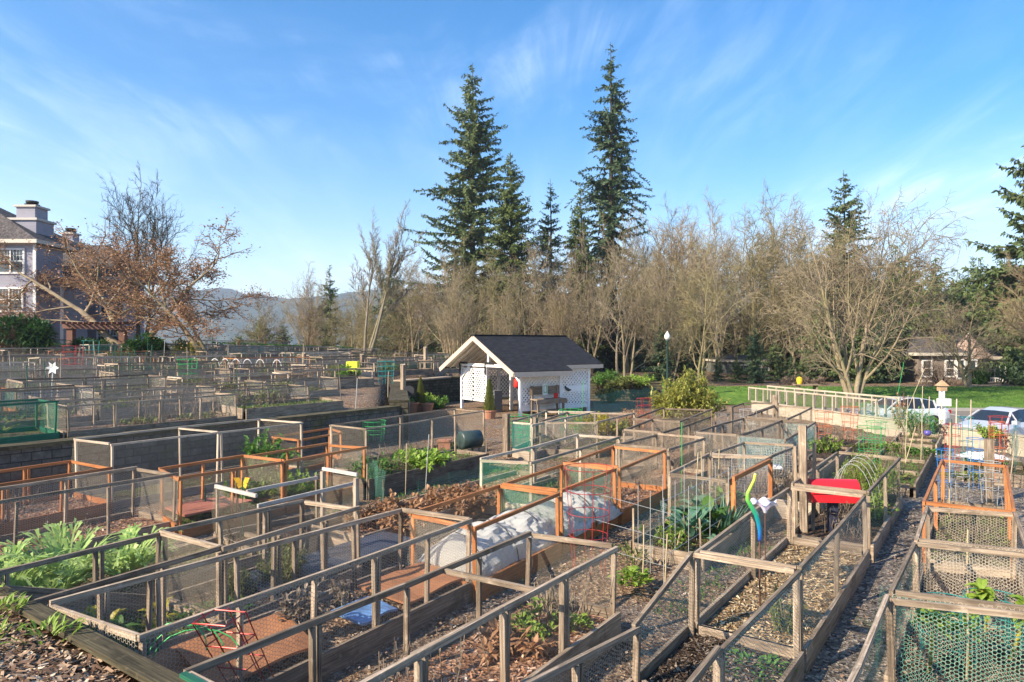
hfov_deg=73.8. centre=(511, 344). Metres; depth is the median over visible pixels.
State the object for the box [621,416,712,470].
caged bed
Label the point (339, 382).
terrace stake
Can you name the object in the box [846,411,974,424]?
car park
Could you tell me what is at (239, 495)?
leafy plant
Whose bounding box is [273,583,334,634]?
dry plant
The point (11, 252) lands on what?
window
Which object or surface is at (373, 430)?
plant cage
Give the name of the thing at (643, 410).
plant cage
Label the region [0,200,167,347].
apartment house
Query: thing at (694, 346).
evergreen tree
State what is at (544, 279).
bare tree
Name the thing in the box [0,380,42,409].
caged bed
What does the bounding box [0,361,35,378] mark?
caged bed
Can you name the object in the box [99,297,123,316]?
window
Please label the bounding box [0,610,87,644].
weed plant
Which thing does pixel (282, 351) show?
caged bed
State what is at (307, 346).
caged bed
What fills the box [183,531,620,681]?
caged bed
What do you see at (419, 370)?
caged bed
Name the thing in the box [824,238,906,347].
bare tree
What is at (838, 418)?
timber wall
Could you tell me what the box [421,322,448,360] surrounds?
evergreen tree
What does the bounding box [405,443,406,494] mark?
garden stake
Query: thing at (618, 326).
bare tree
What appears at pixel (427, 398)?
terrace plant
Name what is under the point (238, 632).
plant cage
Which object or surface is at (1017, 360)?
evergreen tree
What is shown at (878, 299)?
bare tree
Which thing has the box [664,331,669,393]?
street lamp
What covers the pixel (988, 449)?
old post
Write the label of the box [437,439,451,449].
planter box
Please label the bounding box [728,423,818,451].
raised bed
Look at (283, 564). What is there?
herb bush
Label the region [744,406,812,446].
caged bed
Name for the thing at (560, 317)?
bare tree
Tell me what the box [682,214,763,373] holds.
bare tree
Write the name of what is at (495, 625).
dry plant
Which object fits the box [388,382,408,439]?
stone wall
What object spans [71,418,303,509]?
caged bed
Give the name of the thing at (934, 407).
parked car
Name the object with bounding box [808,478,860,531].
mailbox
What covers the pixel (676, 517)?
kale plant
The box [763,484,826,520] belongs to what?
raised bed
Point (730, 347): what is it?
evergreen tree
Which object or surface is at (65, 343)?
plant cage
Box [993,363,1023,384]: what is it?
shrub
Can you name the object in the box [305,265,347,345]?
conifer tree
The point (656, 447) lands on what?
caged bed
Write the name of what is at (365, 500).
garden netting
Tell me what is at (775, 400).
old post
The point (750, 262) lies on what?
bare tree
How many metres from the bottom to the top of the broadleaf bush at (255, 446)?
1.544 m
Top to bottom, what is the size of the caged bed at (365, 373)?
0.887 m
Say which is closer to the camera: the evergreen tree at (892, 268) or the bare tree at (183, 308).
the bare tree at (183, 308)
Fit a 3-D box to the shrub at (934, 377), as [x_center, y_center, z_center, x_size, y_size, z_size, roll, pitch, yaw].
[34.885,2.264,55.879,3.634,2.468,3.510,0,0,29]
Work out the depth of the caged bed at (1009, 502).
12.23 m
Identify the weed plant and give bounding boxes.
[0,591,31,617]
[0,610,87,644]
[0,617,29,638]
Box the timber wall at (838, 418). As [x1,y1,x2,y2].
[751,400,1023,456]
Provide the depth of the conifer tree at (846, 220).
71.50 m
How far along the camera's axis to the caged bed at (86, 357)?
30.81 m
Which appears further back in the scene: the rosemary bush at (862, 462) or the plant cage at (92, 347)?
the plant cage at (92, 347)
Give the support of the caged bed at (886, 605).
on the ground at (376, 394)
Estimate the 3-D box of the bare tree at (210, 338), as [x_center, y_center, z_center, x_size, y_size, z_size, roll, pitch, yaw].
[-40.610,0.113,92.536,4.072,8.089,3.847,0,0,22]
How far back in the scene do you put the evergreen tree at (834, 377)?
64.78 m
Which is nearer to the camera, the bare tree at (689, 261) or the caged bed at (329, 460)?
the caged bed at (329, 460)
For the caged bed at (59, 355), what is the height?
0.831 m
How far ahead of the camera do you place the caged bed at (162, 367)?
29.90 m
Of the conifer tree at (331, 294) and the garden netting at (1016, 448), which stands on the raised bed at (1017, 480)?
the garden netting at (1016, 448)
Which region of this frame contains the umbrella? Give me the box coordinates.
[514,377,517,392]
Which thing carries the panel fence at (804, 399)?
on the timber wall at (838, 418)
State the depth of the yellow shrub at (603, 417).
26.50 m
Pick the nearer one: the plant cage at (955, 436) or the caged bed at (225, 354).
the plant cage at (955, 436)
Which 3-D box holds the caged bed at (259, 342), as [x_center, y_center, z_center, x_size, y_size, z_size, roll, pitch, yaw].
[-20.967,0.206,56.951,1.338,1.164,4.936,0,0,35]
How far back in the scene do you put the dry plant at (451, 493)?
14.03 m
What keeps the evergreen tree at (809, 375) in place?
on the ground at (376, 394)
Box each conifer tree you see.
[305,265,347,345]
[390,62,556,349]
[452,152,557,369]
[528,180,566,334]
[554,184,616,372]
[558,42,656,370]
[782,170,890,365]
[950,146,1023,368]
[962,256,981,310]
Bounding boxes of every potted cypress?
[415,377,426,411]
[482,378,496,418]
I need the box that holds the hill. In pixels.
[144,288,648,345]
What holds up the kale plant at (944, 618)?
on the caged bed at (915, 593)
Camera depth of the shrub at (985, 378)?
56.32 m
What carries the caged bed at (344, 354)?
on the ground at (376, 394)
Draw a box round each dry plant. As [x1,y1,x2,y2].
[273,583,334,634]
[323,579,355,608]
[337,488,442,533]
[409,481,505,516]
[472,613,557,664]
[530,575,574,620]
[889,391,906,430]
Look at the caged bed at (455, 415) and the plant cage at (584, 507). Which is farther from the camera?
the caged bed at (455, 415)
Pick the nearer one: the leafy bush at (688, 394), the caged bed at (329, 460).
the caged bed at (329, 460)
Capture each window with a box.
[0,248,24,273]
[0,287,23,311]
[96,330,117,343]
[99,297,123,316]
[922,360,932,376]
[944,360,955,376]
[956,359,966,378]
[964,359,977,378]
[989,359,1005,378]
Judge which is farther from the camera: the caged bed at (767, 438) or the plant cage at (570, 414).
the plant cage at (570, 414)
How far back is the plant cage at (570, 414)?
25.33 m
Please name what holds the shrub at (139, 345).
on the ground at (376, 394)
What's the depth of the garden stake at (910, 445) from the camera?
19.50 m
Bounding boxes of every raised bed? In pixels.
[28,532,290,593]
[312,470,559,545]
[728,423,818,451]
[761,435,864,479]
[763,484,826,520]
[859,446,934,497]
[891,432,941,454]
[962,457,1023,487]
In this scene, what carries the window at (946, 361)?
in the townhouse
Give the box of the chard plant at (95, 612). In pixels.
[80,605,134,630]
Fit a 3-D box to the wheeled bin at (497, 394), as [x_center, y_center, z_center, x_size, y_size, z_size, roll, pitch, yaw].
[-0.869,3.020,36.656,0.560,1.160,0.560,0,0,-34]
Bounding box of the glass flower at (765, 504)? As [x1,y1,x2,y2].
[751,497,777,596]
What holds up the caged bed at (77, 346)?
on the ground at (376, 394)
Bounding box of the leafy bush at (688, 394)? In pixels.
[645,365,731,430]
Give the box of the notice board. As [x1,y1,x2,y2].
[542,384,547,394]
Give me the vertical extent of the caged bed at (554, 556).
1.162 m
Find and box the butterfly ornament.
[234,477,248,539]
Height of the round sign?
1.724 m
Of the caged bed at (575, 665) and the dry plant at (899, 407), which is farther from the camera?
the dry plant at (899, 407)
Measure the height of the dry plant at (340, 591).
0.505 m
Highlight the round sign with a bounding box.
[404,386,413,421]
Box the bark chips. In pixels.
[0,608,130,681]
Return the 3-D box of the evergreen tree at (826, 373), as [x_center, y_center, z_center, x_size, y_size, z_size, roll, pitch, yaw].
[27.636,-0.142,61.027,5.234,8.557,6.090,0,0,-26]
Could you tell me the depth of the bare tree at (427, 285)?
68.22 m
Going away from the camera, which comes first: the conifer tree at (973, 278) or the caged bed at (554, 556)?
the caged bed at (554, 556)
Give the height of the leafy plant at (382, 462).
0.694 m
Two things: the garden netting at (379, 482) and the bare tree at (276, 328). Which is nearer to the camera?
the garden netting at (379, 482)
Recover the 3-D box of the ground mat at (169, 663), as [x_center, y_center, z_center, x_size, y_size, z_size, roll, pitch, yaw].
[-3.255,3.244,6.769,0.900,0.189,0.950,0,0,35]
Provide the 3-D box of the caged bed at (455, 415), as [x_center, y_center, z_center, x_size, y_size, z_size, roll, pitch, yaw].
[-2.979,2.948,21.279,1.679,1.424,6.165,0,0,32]
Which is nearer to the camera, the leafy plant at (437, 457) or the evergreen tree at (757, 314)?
the leafy plant at (437, 457)
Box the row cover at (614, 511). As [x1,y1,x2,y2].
[418,484,622,576]
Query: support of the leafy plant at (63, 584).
on the raised bed at (191, 549)
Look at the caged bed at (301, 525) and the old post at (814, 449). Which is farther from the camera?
the old post at (814, 449)
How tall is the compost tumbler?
1.028 m
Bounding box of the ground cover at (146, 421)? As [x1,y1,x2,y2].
[0,344,457,436]
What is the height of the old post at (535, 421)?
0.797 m
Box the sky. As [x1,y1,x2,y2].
[0,0,1023,330]
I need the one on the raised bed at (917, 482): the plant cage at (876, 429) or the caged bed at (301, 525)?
the plant cage at (876, 429)
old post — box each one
[502,413,509,456]
[533,417,537,437]
[727,407,732,433]
[772,395,777,426]
[793,446,797,524]
[798,425,808,532]
[811,443,816,529]
[984,438,993,504]
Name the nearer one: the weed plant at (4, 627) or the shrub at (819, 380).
the weed plant at (4, 627)
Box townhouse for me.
[849,327,1006,381]
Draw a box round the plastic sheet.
[331,596,396,625]
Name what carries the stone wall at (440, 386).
on the ground at (376, 394)
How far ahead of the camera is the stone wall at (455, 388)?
43.43 m
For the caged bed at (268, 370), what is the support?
on the ground at (376, 394)
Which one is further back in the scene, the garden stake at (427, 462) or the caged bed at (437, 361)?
the caged bed at (437, 361)
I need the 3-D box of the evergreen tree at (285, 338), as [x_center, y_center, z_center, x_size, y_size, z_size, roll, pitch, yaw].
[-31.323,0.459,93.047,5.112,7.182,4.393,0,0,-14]
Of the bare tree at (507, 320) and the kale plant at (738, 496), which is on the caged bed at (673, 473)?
the kale plant at (738, 496)
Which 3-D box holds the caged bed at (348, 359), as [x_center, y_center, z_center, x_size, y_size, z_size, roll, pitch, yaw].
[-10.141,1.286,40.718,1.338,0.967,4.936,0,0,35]
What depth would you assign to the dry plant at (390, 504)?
12.72 m
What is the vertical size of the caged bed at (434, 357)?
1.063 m
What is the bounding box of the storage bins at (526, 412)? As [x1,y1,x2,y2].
[517,388,534,413]
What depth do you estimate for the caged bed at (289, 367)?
32.13 m
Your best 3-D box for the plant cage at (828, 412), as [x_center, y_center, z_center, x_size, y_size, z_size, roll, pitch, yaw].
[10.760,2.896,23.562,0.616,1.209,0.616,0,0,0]
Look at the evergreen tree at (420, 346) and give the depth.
88.36 m
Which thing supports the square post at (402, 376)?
on the ground at (376, 394)
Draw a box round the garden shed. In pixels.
[439,334,602,415]
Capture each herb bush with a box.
[209,564,257,599]
[251,538,316,583]
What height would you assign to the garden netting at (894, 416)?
0.993 m
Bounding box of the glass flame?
[745,473,761,605]
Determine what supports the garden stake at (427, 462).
on the ground at (376, 394)
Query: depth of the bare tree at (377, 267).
55.85 m
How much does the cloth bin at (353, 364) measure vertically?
1.030 m
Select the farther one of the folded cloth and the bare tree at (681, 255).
the bare tree at (681, 255)
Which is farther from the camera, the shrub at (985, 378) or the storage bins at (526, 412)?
the shrub at (985, 378)
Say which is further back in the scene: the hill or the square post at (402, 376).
the hill
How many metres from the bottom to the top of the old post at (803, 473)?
2.132 m
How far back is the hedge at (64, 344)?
44.43 m
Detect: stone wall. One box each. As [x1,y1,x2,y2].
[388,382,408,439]
[393,376,450,401]
[450,375,516,401]
[533,380,661,401]
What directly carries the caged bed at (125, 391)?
on the ground at (376, 394)
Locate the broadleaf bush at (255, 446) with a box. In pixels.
[236,428,300,479]
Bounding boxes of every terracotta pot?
[408,401,419,412]
[420,403,433,411]
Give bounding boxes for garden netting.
[343,488,384,528]
[356,454,385,498]
[417,464,479,494]
[510,409,545,443]
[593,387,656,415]
[640,500,666,565]
[858,404,934,433]
[864,551,923,681]
[1011,419,1020,478]
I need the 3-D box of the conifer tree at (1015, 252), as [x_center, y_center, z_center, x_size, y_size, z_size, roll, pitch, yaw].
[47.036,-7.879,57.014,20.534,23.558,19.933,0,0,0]
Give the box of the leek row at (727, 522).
[692,491,749,535]
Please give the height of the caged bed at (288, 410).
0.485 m
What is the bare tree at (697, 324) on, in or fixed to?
on the ground at (376, 394)
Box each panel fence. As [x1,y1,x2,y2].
[748,387,877,415]
[767,385,900,417]
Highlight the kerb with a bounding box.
[819,408,982,410]
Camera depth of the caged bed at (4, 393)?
24.10 m
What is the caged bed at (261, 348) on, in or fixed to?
on the ground at (376, 394)
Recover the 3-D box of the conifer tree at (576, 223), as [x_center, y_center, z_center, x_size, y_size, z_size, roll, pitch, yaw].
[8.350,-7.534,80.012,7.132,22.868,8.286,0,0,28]
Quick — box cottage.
[705,355,771,372]
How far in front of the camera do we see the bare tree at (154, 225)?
51.91 m
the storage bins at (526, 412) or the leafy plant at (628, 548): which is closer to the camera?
the leafy plant at (628, 548)
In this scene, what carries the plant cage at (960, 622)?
on the caged bed at (915, 593)
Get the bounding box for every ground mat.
[147,635,234,681]
[176,612,307,681]
[240,531,410,590]
[357,562,464,603]
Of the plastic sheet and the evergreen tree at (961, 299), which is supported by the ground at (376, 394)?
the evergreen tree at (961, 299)
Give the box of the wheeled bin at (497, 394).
[493,390,502,411]
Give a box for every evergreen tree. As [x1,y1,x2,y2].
[230,332,245,344]
[243,316,278,345]
[273,323,298,345]
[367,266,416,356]
[384,306,438,356]
[421,315,438,360]
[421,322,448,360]
[423,278,486,367]
[456,274,488,367]
[536,284,556,332]
[590,298,644,369]
[605,298,650,371]
[614,277,671,369]
[641,324,680,382]
[659,326,697,380]
[669,249,747,368]
[680,311,710,367]
[695,357,705,376]
[710,314,748,355]
[711,355,727,380]
[725,356,746,382]
[731,281,769,354]
[737,285,804,369]
[737,325,775,383]
[743,269,837,364]
[763,339,789,380]
[780,299,848,380]
[784,354,797,376]
[792,350,818,381]
[826,328,850,378]
[832,316,888,383]
[840,257,961,344]
[852,245,912,313]
[862,306,912,382]
[864,321,901,382]
[886,301,925,380]
[902,257,973,335]
[904,307,926,335]
[943,268,998,352]
[945,279,993,349]
[949,257,999,352]
[952,257,1023,363]
[968,259,1021,352]
[993,298,1023,385]
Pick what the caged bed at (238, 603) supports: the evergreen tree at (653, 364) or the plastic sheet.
the plastic sheet
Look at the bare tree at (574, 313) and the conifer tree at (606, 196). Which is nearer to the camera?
the bare tree at (574, 313)
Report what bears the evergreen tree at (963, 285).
on the ground at (376, 394)
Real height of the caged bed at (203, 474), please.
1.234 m
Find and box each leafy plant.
[0,517,134,585]
[0,537,75,586]
[0,552,112,588]
[58,522,183,581]
[78,613,140,644]
[175,596,255,627]
[210,478,263,504]
[249,474,278,502]
[255,468,329,498]
[345,452,401,476]
[389,445,454,471]
[511,597,558,640]
[553,613,593,631]
[607,564,654,586]
[617,540,656,566]
[654,517,687,549]
[711,647,798,681]
[767,584,808,634]
[807,434,844,452]
[846,442,885,451]
[865,488,899,519]
[876,441,909,450]
[884,467,906,478]
[893,407,942,435]
[906,446,943,455]
[939,470,983,484]
[964,458,1007,464]
[972,422,1006,438]
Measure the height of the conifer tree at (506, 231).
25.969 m
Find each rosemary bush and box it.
[833,447,902,506]
[843,450,883,490]
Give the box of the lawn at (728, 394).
[662,383,1023,407]
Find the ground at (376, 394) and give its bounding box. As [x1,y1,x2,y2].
[6,346,1023,681]
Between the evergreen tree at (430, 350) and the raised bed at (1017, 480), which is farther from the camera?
the evergreen tree at (430, 350)
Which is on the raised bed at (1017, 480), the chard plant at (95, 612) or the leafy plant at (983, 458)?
the leafy plant at (983, 458)
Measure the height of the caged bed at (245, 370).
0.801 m
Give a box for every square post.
[0,350,7,365]
[360,354,363,371]
[400,364,405,389]
[423,347,426,367]
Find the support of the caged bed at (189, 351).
on the ground at (376, 394)
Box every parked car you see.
[849,396,950,422]
[952,406,1023,434]
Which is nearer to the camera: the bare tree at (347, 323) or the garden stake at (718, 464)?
the garden stake at (718, 464)
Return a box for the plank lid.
[164,496,252,516]
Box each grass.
[114,398,926,649]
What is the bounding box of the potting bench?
[530,385,566,416]
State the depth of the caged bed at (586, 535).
12.71 m
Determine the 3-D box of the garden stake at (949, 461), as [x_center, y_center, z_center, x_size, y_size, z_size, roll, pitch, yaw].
[8.631,2.486,13.451,0.043,1.928,0.030,0,0,0]
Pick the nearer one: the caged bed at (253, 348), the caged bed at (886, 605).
the caged bed at (886, 605)
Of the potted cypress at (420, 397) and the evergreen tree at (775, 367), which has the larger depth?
the evergreen tree at (775, 367)
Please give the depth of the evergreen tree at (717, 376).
61.17 m
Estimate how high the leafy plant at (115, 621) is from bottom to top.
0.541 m
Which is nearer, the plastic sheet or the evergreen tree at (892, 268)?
the plastic sheet
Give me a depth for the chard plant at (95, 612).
7.94 m
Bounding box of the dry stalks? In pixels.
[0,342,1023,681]
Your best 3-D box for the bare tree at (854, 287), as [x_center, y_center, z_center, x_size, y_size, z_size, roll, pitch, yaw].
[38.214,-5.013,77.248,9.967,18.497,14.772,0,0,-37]
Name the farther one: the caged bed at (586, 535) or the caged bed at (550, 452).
the caged bed at (550, 452)
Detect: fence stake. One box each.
[941,401,942,423]
[970,400,971,427]
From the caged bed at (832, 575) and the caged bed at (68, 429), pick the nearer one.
the caged bed at (832, 575)
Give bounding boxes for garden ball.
[923,430,931,435]
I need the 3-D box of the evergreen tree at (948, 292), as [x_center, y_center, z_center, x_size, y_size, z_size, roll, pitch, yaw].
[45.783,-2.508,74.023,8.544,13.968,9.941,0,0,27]
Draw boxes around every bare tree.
[0,207,285,355]
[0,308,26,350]
[58,225,232,357]
[87,161,207,340]
[201,320,220,343]
[227,285,294,343]
[229,298,292,345]
[274,280,350,344]
[280,260,333,345]
[315,286,388,349]
[317,298,357,345]
[327,276,380,352]
[343,286,391,352]
[347,199,426,353]
[362,250,470,356]
[362,296,420,355]
[373,247,440,355]
[375,257,467,358]
[394,241,504,357]
[404,223,541,353]
[426,255,500,352]
[439,237,551,367]
[460,271,541,336]
[468,264,550,334]
[494,218,566,334]
[500,247,590,337]
[527,265,599,342]
[531,267,583,344]
[545,222,623,376]
[546,248,568,306]
[561,249,619,351]
[567,232,658,376]
[586,237,708,376]
[588,201,670,372]
[597,213,672,366]
[620,193,724,330]
[621,202,713,373]
[627,204,743,369]
[634,231,761,384]
[637,250,704,381]
[650,185,794,357]
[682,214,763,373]
[701,187,812,370]
[706,203,781,354]
[720,178,861,375]
[734,193,846,332]
[742,185,976,401]
[753,210,851,375]
[765,195,869,353]
[776,222,891,343]
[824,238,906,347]
[892,264,981,332]
[908,288,1023,387]
[979,248,1023,350]
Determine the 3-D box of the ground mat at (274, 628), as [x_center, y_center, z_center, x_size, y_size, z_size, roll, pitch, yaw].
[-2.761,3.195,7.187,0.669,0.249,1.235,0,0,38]
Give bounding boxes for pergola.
[60,322,141,350]
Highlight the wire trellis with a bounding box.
[596,459,751,583]
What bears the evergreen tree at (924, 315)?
on the ground at (376, 394)
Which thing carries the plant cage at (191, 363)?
on the caged bed at (162, 367)
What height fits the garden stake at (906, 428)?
2.005 m
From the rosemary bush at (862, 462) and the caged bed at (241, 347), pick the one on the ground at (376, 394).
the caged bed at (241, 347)
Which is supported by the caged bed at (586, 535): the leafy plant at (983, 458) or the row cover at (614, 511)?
the row cover at (614, 511)
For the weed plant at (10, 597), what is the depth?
6.47 m
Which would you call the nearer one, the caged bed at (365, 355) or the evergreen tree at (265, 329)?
the caged bed at (365, 355)
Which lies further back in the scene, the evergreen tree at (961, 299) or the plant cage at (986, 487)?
the evergreen tree at (961, 299)
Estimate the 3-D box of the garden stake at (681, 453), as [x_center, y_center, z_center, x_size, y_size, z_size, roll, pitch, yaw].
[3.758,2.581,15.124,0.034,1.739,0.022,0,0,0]
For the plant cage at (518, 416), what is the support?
on the caged bed at (526, 455)
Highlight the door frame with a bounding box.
[730,459,772,521]
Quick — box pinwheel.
[46,363,57,387]
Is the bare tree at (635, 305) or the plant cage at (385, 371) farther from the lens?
the bare tree at (635, 305)
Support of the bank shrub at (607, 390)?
on the ground at (376, 394)
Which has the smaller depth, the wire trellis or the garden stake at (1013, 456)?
the wire trellis
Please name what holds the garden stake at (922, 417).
on the raised bed at (917, 482)
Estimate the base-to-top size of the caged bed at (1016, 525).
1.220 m
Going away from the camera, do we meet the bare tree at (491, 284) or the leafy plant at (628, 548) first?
the leafy plant at (628, 548)
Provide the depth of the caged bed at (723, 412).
26.25 m
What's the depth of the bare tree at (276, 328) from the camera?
87.79 m
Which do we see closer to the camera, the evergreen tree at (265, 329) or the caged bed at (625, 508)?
the caged bed at (625, 508)
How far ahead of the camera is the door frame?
13.27 m
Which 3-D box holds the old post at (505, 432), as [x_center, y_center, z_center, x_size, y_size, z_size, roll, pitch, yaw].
[-0.184,2.906,21.940,0.190,1.388,0.152,0,0,35]
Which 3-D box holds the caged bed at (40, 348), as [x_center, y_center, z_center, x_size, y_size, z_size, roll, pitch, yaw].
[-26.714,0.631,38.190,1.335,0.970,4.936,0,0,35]
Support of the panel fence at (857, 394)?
on the ground at (376, 394)
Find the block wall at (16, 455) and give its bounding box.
[0,405,400,503]
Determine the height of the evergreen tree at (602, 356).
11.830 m
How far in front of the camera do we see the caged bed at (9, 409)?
19.64 m
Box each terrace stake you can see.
[26,365,28,401]
[338,364,340,398]
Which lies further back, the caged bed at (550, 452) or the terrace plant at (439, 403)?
the terrace plant at (439, 403)
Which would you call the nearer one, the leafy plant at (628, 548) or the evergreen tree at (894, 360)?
the leafy plant at (628, 548)
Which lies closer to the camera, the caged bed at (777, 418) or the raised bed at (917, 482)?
the raised bed at (917, 482)
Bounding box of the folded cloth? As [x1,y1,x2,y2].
[958,451,1011,459]
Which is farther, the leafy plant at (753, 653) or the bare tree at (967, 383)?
the bare tree at (967, 383)
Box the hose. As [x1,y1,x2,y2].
[147,622,240,657]
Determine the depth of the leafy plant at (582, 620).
8.07 m
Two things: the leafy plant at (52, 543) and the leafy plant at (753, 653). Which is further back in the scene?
the leafy plant at (52, 543)
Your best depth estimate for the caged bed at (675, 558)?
11.69 m
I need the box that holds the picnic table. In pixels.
[793,377,820,394]
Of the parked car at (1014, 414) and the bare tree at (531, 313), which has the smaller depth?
the parked car at (1014, 414)
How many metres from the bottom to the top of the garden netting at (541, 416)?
0.999 m
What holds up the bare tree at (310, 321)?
on the ground at (376, 394)
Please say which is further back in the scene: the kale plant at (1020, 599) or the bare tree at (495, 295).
the bare tree at (495, 295)
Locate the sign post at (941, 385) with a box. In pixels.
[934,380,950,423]
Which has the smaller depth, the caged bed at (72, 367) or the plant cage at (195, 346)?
the caged bed at (72, 367)
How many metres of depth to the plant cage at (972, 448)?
16.00 m
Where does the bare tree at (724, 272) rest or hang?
on the ground at (376, 394)
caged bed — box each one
[0,348,86,359]
[0,350,54,363]
[0,354,65,368]
[0,354,104,366]
[0,360,93,374]
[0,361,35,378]
[0,365,111,383]
[0,368,114,386]
[0,377,111,399]
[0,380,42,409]
[0,384,95,428]
[0,388,19,415]
[0,399,59,443]
[0,460,112,535]
[0,466,178,565]
[0,531,223,653]
[6,374,166,413]
[27,356,140,376]
[43,391,237,437]
[45,345,120,356]
[47,508,472,681]
[48,351,146,361]
[55,378,178,399]
[58,357,153,367]
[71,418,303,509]
[79,344,141,354]
[79,385,216,420]
[86,356,171,370]
[97,352,191,362]
[99,368,230,391]
[101,363,217,377]
[104,361,226,384]
[131,361,235,373]
[146,356,227,364]
[148,350,223,360]
[152,380,262,399]
[157,454,285,537]
[158,499,361,625]
[162,355,235,366]
[166,372,289,393]
[167,344,223,357]
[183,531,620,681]
[195,351,258,361]
[199,384,309,411]
[209,345,274,354]
[211,467,358,555]
[215,346,287,358]
[217,366,303,382]
[219,363,302,373]
[222,397,342,419]
[224,357,310,367]
[225,348,290,355]
[226,356,307,366]
[229,353,290,363]
[230,340,289,347]
[233,365,324,384]
[243,442,367,514]
[247,376,339,397]
[259,351,314,361]
[272,428,342,471]
[274,368,373,387]
[279,346,328,357]
[281,351,349,362]
[284,347,337,355]
[291,362,374,376]
[296,353,352,363]
[302,358,378,369]
[309,356,380,367]
[314,350,360,358]
[328,408,485,469]
[329,348,378,357]
[333,438,488,500]
[339,352,393,360]
[343,353,404,359]
[351,350,405,360]
[364,360,432,376]
[367,357,432,368]
[394,352,448,361]
[408,484,561,602]
[414,354,452,363]
[419,360,469,373]
[422,358,448,366]
[479,434,621,514]
[499,462,618,553]
[511,410,596,460]
[525,626,722,681]
[537,412,635,457]
[563,445,667,524]
[614,433,706,495]
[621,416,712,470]
[629,468,773,571]
[629,551,803,681]
[632,407,713,451]
[665,453,770,530]
[693,418,784,476]
[694,486,869,675]
[710,441,792,494]
[713,402,778,442]
[736,420,817,477]
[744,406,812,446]
[791,451,902,561]
[846,594,1023,681]
[884,541,1023,681]
[910,506,1023,630]
[920,459,1020,582]
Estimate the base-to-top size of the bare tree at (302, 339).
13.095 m
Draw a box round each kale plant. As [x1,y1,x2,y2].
[665,506,716,539]
[670,494,717,516]
[677,485,722,507]
[679,495,735,536]
[711,486,750,514]
[911,608,953,673]
[940,611,982,668]
[963,578,999,645]
[1005,594,1023,660]
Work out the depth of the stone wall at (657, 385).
44.42 m
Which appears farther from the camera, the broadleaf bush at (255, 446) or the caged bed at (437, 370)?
the caged bed at (437, 370)
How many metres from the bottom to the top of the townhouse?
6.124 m
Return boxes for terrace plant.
[327,364,362,376]
[410,391,438,402]
[426,395,448,408]
[593,368,622,377]
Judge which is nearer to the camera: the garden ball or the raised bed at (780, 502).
the raised bed at (780, 502)
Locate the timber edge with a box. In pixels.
[0,583,205,681]
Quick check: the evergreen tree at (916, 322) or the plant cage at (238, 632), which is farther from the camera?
the evergreen tree at (916, 322)
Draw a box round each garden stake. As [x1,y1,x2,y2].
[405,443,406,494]
[425,435,428,491]
[642,525,644,578]
[664,534,667,581]
[681,422,681,494]
[718,449,719,485]
[905,395,908,460]
[905,427,915,462]
[921,386,922,455]
[922,424,923,458]
[949,422,950,517]
[950,419,951,457]
[965,613,968,678]
[966,529,968,592]
[1010,431,1016,482]
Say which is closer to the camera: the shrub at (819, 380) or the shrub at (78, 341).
the shrub at (78, 341)
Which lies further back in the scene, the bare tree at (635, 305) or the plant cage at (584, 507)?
the bare tree at (635, 305)
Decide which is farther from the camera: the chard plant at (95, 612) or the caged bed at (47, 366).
the caged bed at (47, 366)
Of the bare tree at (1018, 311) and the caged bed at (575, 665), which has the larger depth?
the bare tree at (1018, 311)
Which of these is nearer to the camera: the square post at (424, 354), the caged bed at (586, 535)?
the caged bed at (586, 535)
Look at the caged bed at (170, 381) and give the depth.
24.55 m
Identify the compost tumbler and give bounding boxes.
[456,430,483,451]
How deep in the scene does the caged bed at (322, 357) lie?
42.93 m
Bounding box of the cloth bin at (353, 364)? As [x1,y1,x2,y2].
[346,361,359,377]
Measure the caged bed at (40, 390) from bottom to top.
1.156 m
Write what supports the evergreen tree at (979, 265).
on the ground at (376, 394)
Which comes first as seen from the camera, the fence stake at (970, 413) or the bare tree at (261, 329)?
the fence stake at (970, 413)
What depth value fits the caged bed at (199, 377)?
27.71 m
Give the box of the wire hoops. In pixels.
[834,455,883,519]
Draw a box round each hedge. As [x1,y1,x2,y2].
[1,343,116,352]
[213,342,353,353]
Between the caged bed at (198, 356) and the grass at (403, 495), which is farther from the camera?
the caged bed at (198, 356)
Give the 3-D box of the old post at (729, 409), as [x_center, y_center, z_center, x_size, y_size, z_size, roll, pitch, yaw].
[8.122,2.957,25.412,0.200,1.286,0.160,0,0,35]
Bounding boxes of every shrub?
[0,312,59,353]
[68,336,111,353]
[118,332,170,359]
[170,338,202,355]
[568,411,626,435]
[590,371,621,386]
[594,384,622,402]
[605,375,638,388]
[607,417,632,435]
[613,408,659,429]
[628,372,655,386]
[779,374,824,384]
[914,358,959,385]
[960,367,993,384]
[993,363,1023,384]
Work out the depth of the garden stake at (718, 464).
15.11 m
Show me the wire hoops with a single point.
(862, 471)
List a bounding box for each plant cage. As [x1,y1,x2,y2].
[54,340,70,350]
[62,346,83,368]
[82,341,99,354]
[176,359,197,379]
[190,343,202,354]
[192,608,273,681]
[362,420,385,441]
[377,361,394,384]
[510,414,529,445]
[559,408,580,433]
[564,463,613,574]
[637,398,651,429]
[739,409,756,432]
[814,410,832,436]
[840,406,858,440]
[856,425,882,464]
[866,420,886,452]
[917,592,980,670]
[936,448,953,498]
[943,423,960,471]
[947,454,971,502]
[957,416,973,469]
[962,588,1023,662]
[966,437,983,489]
[978,460,1000,505]
[988,415,1009,447]
[988,421,1005,482]
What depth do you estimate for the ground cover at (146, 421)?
25.60 m

